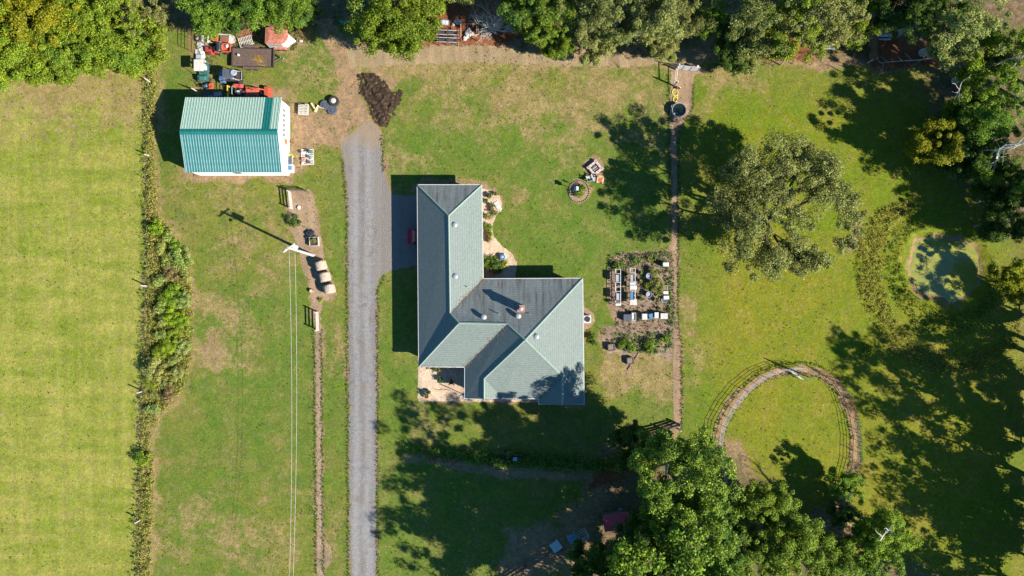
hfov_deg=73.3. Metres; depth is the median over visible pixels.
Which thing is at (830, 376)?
pen fence
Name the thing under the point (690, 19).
tree
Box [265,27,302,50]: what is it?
stock trailer
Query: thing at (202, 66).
golf cart
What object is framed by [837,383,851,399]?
pen fence
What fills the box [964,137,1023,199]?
tree
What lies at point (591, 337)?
shrub
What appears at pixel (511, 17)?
tree
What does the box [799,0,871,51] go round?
tree
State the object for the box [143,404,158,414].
shrub
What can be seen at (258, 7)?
tree
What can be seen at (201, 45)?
concrete slab
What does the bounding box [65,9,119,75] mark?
tree
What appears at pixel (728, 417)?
pen fence
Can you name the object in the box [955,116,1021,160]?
tree
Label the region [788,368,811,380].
pen gate
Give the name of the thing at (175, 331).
shrub
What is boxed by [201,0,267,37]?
tree
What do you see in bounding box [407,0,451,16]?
tree
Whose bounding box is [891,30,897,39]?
shrub
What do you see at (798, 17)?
tree
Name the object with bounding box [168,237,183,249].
shrub
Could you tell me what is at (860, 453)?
pen fence
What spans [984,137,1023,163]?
dead tree
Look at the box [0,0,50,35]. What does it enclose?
tree
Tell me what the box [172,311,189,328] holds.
shrub
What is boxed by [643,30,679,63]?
tree
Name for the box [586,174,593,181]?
garden chair
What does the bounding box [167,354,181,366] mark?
shrub
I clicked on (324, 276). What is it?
hay bale
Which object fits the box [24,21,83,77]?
tree
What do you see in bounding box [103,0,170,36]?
tree
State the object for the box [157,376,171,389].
shrub
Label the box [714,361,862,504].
ring grass
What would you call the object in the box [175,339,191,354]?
shrub
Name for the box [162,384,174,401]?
shrub
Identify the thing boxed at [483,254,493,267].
shrub
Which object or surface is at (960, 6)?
tree
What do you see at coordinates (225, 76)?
buggy
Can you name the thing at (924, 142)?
tree
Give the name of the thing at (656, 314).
storage bin
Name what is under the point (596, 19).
tree
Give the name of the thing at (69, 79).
tree
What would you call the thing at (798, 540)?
tree
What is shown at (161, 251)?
shrub
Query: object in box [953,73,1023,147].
tree
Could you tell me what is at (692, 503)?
tree
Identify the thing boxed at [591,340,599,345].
shrub
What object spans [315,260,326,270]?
hay bale
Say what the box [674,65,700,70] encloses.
pipe gate
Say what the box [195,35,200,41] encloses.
tyre
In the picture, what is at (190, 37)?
pipe fence
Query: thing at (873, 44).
shed
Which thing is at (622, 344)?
shrub
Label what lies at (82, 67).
tree
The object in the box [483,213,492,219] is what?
shrub
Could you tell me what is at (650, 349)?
shrub
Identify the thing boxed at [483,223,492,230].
shrub
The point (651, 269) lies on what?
shrub
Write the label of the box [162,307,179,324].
shrub
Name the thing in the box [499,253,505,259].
ball
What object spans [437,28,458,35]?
feed rack
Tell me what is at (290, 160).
storage bin
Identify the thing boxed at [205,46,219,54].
riding mower
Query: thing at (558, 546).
box table
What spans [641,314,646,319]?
storage bin
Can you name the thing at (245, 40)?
slatted crate
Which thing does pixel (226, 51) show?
dump cart
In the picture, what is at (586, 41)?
tree
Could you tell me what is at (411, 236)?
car
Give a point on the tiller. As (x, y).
(210, 85)
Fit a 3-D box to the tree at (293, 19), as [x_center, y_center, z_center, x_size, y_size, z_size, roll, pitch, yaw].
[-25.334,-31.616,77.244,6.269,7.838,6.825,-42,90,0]
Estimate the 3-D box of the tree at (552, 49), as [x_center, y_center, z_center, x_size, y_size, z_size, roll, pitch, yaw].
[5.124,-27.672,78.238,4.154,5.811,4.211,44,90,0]
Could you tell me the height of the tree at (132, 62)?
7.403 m
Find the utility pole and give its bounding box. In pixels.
[283,243,314,256]
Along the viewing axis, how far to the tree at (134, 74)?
77.59 m
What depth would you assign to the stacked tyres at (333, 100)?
80.45 m
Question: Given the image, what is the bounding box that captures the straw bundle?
[252,54,263,65]
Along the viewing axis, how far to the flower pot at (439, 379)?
80.57 m
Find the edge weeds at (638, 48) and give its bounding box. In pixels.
[298,3,855,66]
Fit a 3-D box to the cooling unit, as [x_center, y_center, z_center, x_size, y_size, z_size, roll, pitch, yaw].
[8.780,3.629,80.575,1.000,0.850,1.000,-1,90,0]
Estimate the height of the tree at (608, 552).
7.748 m
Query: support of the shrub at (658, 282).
on the garden bed at (649, 305)
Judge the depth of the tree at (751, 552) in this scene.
74.68 m
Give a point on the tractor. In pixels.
(241, 90)
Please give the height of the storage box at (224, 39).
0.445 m
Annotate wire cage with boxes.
[576,528,589,541]
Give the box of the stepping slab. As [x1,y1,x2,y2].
[494,201,501,210]
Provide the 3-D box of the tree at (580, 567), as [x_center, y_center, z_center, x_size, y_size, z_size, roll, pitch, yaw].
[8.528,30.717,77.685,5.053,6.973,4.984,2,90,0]
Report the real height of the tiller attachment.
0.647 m
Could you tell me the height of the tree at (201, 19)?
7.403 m
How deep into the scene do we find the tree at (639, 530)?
69.48 m
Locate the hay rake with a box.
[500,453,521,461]
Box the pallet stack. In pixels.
[298,104,308,114]
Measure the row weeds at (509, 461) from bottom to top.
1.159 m
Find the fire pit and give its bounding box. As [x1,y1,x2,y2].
[586,159,603,176]
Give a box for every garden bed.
[601,329,674,369]
[602,250,676,331]
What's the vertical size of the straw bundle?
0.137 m
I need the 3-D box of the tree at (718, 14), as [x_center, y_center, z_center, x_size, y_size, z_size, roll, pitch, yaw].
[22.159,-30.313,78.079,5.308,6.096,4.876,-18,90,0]
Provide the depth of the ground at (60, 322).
81.00 m
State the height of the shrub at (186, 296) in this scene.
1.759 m
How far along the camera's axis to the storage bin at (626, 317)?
80.40 m
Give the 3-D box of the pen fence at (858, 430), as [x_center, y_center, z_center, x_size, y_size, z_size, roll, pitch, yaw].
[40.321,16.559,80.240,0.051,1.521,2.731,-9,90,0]
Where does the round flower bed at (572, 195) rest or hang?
on the ground at (60, 322)
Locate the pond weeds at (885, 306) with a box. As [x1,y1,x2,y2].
[855,197,1021,374]
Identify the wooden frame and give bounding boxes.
[460,23,476,40]
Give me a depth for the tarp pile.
80.62 m
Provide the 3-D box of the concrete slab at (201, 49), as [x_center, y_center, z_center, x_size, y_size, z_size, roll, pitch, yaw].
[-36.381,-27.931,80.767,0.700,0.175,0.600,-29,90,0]
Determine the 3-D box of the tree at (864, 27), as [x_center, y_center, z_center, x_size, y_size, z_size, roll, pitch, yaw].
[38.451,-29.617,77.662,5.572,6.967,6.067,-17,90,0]
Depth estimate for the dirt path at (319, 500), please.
80.99 m
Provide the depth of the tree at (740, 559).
72.26 m
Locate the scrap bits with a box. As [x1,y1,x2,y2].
[196,29,297,89]
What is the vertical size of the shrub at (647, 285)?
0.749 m
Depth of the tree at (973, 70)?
73.68 m
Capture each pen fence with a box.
[719,427,724,442]
[722,408,733,427]
[733,390,747,409]
[748,376,766,391]
[763,369,783,377]
[781,367,805,370]
[821,371,840,382]
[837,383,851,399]
[846,397,858,419]
[853,417,862,442]
[856,440,862,465]
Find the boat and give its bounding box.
[207,34,235,43]
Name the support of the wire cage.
on the ground at (60, 322)
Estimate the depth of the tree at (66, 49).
73.71 m
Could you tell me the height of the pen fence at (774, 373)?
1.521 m
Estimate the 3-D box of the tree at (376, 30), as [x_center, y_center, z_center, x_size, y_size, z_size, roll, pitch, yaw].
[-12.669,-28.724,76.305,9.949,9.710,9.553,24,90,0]
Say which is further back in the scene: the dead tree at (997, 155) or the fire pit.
the fire pit
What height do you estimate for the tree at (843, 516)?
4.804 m
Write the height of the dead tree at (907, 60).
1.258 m
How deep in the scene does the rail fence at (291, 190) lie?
80.25 m
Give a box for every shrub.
[132,450,151,466]
[139,355,166,380]
[143,378,157,389]
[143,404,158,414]
[146,219,164,234]
[149,390,162,398]
[151,344,165,357]
[152,275,167,286]
[153,297,167,314]
[153,330,167,338]
[156,241,165,256]
[156,288,182,313]
[157,314,166,326]
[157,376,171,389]
[160,337,178,354]
[161,255,170,269]
[162,228,172,241]
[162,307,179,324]
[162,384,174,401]
[163,263,179,282]
[164,283,180,299]
[166,246,194,271]
[166,322,183,340]
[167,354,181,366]
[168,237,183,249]
[168,366,185,380]
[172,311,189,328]
[175,291,193,308]
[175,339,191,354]
[180,266,191,281]
[288,214,301,227]
[469,0,512,44]
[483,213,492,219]
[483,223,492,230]
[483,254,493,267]
[486,259,502,275]
[573,183,586,197]
[587,331,596,339]
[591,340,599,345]
[613,262,623,268]
[617,340,626,349]
[626,340,635,354]
[644,282,650,291]
[644,337,654,355]
[648,265,658,279]
[650,278,664,292]
[655,287,663,296]
[659,334,670,343]
[863,343,873,356]
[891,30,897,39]
[1007,288,1023,305]
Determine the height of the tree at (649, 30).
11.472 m
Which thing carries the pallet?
on the ground at (60, 322)
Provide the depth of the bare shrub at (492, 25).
79.42 m
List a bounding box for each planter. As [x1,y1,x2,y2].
[309,237,319,245]
[607,344,614,350]
[626,357,633,364]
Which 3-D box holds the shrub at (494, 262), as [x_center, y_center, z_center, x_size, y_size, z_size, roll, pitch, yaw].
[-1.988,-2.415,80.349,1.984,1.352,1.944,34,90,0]
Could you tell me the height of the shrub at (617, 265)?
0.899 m
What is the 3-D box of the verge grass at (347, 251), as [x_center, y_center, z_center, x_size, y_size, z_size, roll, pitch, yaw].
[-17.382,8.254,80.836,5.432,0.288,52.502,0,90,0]
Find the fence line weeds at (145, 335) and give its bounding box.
[130,67,156,575]
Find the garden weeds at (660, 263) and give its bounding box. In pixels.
[608,252,675,325]
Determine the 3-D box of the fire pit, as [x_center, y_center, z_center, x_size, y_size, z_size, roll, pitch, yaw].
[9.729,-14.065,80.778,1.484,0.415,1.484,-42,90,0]
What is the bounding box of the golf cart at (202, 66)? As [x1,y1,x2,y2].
[194,59,210,81]
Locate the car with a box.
[407,229,416,244]
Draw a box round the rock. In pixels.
[464,31,470,38]
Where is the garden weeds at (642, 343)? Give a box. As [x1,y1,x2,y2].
[604,330,673,354]
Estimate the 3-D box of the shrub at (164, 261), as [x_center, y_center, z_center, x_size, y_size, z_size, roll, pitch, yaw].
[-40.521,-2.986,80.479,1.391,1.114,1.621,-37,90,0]
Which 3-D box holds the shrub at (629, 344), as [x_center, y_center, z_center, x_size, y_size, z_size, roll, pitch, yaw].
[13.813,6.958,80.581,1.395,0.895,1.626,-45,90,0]
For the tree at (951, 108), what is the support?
on the ground at (60, 322)
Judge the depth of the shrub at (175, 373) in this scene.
79.99 m
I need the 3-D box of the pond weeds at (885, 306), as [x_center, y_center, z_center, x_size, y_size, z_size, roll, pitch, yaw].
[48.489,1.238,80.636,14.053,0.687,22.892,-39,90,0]
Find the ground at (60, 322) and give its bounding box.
[0,0,1023,575]
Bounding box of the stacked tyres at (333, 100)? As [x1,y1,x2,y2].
[329,96,338,105]
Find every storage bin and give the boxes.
[288,157,292,164]
[615,275,619,281]
[616,293,619,300]
[623,314,630,320]
[629,299,636,304]
[630,285,636,289]
[630,292,633,299]
[631,313,635,319]
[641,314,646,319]
[654,312,658,317]
[660,313,667,318]
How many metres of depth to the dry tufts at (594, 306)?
80.94 m
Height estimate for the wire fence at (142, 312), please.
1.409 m
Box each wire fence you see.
[134,76,150,570]
[775,58,933,65]
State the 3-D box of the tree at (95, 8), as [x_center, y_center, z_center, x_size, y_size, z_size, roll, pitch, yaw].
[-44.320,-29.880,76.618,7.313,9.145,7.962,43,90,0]
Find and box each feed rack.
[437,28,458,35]
[437,35,458,45]
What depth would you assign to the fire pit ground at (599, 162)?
80.99 m
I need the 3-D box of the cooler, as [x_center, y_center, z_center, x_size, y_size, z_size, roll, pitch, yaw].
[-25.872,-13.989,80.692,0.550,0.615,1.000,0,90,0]
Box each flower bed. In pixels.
[482,189,516,277]
[569,181,589,201]
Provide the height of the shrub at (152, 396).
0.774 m
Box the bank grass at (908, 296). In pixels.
[884,219,998,336]
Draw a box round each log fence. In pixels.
[510,548,562,575]
[602,423,681,456]
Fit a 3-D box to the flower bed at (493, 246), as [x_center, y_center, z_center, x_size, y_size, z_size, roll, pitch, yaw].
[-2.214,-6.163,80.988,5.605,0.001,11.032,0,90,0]
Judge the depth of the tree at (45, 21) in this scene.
72.06 m
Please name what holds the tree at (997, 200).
on the ground at (60, 322)
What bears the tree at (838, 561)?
on the ground at (60, 322)
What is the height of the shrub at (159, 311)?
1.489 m
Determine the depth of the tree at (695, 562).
64.83 m
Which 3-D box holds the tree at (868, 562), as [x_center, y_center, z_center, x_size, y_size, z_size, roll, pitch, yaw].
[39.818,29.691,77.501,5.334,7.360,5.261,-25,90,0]
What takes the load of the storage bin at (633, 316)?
on the garden bed at (649, 305)
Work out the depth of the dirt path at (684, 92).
80.99 m
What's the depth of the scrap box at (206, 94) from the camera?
80.45 m
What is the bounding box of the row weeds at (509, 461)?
[401,443,622,473]
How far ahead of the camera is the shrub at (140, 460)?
80.07 m
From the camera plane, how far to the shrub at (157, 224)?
80.01 m
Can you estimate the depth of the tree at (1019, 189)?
73.51 m
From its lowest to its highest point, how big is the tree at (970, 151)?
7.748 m
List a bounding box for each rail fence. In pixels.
[286,190,292,209]
[289,189,309,192]
[314,311,318,330]
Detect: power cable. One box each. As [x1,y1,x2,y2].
[289,262,291,575]
[293,269,296,571]
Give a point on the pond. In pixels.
(949, 271)
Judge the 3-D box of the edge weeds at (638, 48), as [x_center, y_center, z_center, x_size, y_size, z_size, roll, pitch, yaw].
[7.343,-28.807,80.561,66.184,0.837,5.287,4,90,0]
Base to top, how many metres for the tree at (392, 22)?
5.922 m
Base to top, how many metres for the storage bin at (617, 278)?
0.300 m
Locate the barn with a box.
[179,97,289,175]
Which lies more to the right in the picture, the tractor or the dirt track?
the dirt track
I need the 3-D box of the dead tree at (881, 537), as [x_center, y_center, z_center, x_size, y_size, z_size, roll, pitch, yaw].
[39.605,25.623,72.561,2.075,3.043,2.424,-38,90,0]
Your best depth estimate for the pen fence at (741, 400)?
80.08 m
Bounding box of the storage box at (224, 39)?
[220,35,228,42]
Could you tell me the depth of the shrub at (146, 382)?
80.38 m
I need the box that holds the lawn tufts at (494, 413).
[0,31,1022,575]
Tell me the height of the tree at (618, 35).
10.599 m
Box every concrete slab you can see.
[197,43,207,48]
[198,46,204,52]
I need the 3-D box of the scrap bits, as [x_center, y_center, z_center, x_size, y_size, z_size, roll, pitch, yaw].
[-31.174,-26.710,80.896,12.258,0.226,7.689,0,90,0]
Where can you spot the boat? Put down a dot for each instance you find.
(232, 40)
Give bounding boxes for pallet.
[301,149,313,164]
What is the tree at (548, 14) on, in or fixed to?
on the ground at (60, 322)
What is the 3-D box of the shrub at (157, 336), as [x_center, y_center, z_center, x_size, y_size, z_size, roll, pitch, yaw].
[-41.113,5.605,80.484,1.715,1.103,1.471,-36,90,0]
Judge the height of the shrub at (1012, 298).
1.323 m
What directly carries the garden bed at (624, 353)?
on the ground at (60, 322)
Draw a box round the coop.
[602,509,628,531]
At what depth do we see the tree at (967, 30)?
72.49 m
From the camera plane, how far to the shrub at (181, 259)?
80.10 m
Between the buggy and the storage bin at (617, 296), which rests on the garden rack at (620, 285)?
the storage bin at (617, 296)
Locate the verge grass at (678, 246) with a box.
[312,75,694,575]
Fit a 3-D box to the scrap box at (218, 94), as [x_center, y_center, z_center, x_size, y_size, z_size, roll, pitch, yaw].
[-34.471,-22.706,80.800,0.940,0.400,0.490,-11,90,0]
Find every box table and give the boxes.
[549,538,562,552]
[566,532,579,545]
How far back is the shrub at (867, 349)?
80.43 m
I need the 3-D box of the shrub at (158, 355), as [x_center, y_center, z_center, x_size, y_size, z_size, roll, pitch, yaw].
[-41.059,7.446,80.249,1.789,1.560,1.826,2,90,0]
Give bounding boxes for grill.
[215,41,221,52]
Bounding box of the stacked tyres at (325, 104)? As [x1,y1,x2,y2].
[320,100,329,109]
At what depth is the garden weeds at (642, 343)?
80.80 m
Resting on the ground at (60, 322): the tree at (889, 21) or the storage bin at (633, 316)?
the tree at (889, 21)
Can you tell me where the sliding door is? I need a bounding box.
[282,107,289,140]
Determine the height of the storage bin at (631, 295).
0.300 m
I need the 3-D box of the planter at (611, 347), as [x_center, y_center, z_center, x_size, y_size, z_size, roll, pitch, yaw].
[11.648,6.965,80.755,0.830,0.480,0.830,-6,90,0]
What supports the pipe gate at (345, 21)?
on the ground at (60, 322)
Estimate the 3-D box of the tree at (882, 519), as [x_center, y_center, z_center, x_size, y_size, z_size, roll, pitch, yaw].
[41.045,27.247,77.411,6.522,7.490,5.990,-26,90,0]
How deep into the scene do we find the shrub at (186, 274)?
80.26 m
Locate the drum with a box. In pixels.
[440,19,448,24]
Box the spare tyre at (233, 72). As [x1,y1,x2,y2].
[230,70,236,75]
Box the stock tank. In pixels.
[670,103,685,117]
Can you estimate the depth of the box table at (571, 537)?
80.23 m
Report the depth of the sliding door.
79.71 m
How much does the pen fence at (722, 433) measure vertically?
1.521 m
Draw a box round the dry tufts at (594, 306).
[0,30,1022,575]
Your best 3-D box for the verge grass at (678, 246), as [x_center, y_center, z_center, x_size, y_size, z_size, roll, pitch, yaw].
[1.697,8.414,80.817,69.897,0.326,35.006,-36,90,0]
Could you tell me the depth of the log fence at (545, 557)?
80.34 m
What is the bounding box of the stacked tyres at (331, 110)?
[327,105,336,114]
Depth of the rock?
80.69 m
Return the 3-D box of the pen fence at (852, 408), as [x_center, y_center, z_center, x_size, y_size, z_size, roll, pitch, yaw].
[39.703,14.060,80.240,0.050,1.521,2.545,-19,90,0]
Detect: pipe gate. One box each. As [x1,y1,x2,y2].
[339,20,358,24]
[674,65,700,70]
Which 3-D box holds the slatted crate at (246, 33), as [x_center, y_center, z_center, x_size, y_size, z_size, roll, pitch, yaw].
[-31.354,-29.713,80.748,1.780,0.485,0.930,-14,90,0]
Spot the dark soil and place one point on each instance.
(380, 97)
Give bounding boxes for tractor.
[231,84,272,96]
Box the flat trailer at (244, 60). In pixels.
[231,45,283,70]
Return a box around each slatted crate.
[237,29,252,39]
[238,35,254,47]
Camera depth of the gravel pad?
80.99 m
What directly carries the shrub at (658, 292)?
on the garden bed at (649, 305)
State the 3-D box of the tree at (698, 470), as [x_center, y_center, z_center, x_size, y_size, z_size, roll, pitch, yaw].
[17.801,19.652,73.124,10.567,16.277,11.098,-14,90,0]
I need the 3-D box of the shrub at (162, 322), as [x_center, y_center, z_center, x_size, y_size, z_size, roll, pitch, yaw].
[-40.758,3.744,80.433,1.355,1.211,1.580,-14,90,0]
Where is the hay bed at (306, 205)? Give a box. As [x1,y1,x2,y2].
[288,189,336,327]
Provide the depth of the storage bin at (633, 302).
79.96 m
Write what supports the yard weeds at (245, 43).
on the ground at (60, 322)
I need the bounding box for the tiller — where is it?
[202,82,213,89]
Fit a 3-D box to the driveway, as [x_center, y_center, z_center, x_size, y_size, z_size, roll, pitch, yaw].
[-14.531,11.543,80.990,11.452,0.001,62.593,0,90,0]
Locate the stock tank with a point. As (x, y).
(678, 110)
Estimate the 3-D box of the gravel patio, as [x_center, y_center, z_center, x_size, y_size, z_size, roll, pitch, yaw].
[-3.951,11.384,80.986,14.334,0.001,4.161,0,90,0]
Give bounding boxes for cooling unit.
[584,315,590,322]
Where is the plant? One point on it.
(503, 263)
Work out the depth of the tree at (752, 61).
77.50 m
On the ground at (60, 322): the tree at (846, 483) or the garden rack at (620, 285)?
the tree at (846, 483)
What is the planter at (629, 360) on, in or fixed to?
on the garden bed at (624, 353)
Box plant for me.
[499,260,507,269]
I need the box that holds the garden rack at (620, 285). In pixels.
[615,269,620,302]
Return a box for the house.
[417,184,584,404]
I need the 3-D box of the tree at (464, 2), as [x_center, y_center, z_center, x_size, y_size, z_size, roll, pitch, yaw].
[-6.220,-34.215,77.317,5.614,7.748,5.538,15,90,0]
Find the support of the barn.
on the ground at (60, 322)
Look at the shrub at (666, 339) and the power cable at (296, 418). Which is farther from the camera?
the shrub at (666, 339)
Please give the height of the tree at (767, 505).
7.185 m
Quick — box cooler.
[288,164,293,172]
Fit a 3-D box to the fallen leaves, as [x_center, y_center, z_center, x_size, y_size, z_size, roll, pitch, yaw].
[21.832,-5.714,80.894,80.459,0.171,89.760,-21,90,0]
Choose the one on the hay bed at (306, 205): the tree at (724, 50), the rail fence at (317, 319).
the rail fence at (317, 319)
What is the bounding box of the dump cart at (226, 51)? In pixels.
[222,43,231,54]
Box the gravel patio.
[418,367,537,401]
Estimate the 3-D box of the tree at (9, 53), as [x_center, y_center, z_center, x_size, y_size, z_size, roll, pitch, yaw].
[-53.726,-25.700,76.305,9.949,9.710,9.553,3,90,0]
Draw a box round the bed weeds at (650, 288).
[609,252,675,328]
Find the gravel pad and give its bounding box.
[583,307,594,330]
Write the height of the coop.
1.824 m
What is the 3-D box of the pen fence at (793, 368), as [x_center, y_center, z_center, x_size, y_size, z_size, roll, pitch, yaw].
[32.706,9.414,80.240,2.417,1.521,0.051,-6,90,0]
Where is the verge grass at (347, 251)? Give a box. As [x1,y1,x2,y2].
[342,135,385,575]
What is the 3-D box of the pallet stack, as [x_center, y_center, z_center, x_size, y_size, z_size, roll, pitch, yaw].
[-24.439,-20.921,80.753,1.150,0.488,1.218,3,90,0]
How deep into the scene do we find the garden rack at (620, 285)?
80.22 m
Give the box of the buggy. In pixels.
[219,69,242,84]
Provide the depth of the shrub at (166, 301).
80.00 m
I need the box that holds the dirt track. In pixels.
[345,43,711,68]
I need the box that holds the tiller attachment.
[222,85,233,96]
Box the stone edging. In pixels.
[568,180,589,202]
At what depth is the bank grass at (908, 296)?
80.86 m
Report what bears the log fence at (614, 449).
on the ground at (60, 322)
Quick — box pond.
[910,237,978,301]
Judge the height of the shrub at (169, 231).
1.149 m
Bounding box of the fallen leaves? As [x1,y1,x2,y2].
[287,2,1001,567]
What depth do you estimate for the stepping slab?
80.91 m
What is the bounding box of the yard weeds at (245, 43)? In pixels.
[193,25,301,86]
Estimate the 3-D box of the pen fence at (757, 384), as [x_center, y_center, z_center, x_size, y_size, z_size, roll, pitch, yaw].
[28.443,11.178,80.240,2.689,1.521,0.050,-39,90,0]
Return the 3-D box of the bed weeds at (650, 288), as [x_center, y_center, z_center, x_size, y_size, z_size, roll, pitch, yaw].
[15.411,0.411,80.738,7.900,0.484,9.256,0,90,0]
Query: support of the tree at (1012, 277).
on the ground at (60, 322)
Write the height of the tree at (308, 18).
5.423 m
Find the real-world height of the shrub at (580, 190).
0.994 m
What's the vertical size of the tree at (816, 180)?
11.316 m
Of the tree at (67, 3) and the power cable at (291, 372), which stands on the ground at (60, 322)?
the tree at (67, 3)
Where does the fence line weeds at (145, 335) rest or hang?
on the ground at (60, 322)
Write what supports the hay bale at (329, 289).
on the hay bed at (306, 205)
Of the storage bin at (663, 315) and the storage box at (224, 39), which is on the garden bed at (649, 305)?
the storage bin at (663, 315)
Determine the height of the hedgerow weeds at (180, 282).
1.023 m
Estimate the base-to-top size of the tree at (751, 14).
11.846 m
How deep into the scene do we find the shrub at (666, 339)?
80.35 m
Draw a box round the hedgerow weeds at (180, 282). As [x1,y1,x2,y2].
[136,68,193,575]
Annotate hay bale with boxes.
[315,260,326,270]
[318,271,330,282]
[323,283,335,294]
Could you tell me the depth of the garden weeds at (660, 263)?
80.80 m
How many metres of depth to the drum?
80.47 m
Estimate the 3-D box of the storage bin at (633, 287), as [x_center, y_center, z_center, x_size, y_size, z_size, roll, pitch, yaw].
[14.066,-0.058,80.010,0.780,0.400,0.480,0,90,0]
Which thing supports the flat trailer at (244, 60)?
on the ground at (60, 322)
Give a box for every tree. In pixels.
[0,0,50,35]
[0,0,92,59]
[0,2,51,93]
[0,26,79,87]
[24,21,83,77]
[31,0,98,56]
[45,20,98,75]
[47,4,117,77]
[56,0,143,43]
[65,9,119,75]
[91,17,152,71]
[95,0,169,71]
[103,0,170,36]
[111,33,147,79]
[174,0,242,40]
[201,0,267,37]
[230,0,276,30]
[256,0,312,34]
[282,0,323,26]
[344,0,445,62]
[387,12,419,43]
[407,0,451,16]
[448,0,474,6]
[496,0,548,34]
[512,0,579,45]
[538,24,574,58]
[553,0,624,37]
[565,537,611,575]
[572,18,615,66]
[579,0,645,46]
[591,536,626,575]
[604,419,649,476]
[604,523,752,575]
[612,497,719,575]
[613,0,683,46]
[627,424,745,535]
[638,487,741,575]
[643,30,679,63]
[654,0,717,44]
[668,495,746,573]
[693,0,730,40]
[701,129,867,282]
[708,15,756,73]
[722,39,762,78]
[724,521,765,575]
[728,0,800,58]
[729,478,802,540]
[755,511,836,575]
[762,0,844,63]
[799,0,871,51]
[804,530,862,575]
[824,466,866,505]
[825,500,863,532]
[841,0,882,51]
[841,531,905,575]
[850,504,922,561]
[868,0,950,37]
[876,526,897,540]
[880,53,930,69]
[891,0,985,43]
[903,116,965,165]
[918,0,1011,72]
[931,128,1005,182]
[940,81,1006,134]
[949,27,1023,103]
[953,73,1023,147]
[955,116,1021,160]
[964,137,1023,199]
[972,201,1023,243]
[973,170,1023,214]
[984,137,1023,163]
[985,257,1023,295]
[990,137,1023,169]
[1003,172,1023,206]
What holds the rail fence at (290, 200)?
on the hay bed at (306, 205)
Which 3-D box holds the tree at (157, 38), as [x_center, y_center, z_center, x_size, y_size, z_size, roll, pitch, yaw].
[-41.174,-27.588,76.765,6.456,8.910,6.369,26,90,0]
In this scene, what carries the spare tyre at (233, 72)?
on the buggy
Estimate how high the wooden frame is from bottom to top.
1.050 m
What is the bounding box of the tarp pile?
[305,230,314,238]
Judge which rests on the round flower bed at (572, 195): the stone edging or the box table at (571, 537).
the stone edging
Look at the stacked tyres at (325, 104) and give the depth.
80.73 m
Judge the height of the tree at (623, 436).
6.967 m
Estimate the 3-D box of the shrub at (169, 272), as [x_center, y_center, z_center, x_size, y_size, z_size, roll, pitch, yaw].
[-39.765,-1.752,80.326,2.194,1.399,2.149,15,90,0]
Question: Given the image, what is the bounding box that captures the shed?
[868,29,891,63]
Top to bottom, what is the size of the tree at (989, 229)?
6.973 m
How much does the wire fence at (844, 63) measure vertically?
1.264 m
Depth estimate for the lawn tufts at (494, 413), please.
80.94 m
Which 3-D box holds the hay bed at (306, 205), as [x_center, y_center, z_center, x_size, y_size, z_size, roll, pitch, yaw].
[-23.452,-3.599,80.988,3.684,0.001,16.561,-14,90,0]
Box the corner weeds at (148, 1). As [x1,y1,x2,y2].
[3,0,162,84]
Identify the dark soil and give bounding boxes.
[356,72,402,126]
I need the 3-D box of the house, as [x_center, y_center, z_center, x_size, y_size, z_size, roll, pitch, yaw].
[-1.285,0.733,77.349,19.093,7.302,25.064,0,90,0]
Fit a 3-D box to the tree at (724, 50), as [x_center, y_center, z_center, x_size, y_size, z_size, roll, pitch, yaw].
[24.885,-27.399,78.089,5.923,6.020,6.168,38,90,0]
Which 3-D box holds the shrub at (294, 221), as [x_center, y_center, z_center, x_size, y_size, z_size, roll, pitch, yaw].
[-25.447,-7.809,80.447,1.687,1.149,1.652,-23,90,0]
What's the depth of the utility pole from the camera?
74.17 m
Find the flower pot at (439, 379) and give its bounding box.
[437,376,442,383]
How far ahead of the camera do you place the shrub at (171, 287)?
79.98 m
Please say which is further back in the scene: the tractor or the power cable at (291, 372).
the tractor
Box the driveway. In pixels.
[340,120,417,575]
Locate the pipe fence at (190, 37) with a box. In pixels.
[188,23,193,51]
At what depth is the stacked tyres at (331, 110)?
80.74 m
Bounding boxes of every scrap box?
[204,92,210,96]
[213,91,222,96]
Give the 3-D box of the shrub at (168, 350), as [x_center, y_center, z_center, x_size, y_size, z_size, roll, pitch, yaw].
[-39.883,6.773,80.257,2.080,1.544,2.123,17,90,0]
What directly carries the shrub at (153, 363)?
on the ground at (60, 322)
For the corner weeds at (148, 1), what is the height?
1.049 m
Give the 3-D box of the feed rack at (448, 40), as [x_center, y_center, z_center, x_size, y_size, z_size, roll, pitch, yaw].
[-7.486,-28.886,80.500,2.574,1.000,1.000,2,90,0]
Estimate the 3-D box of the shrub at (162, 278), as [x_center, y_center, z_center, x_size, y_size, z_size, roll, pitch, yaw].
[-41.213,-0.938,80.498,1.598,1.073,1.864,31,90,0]
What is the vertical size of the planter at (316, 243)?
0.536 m

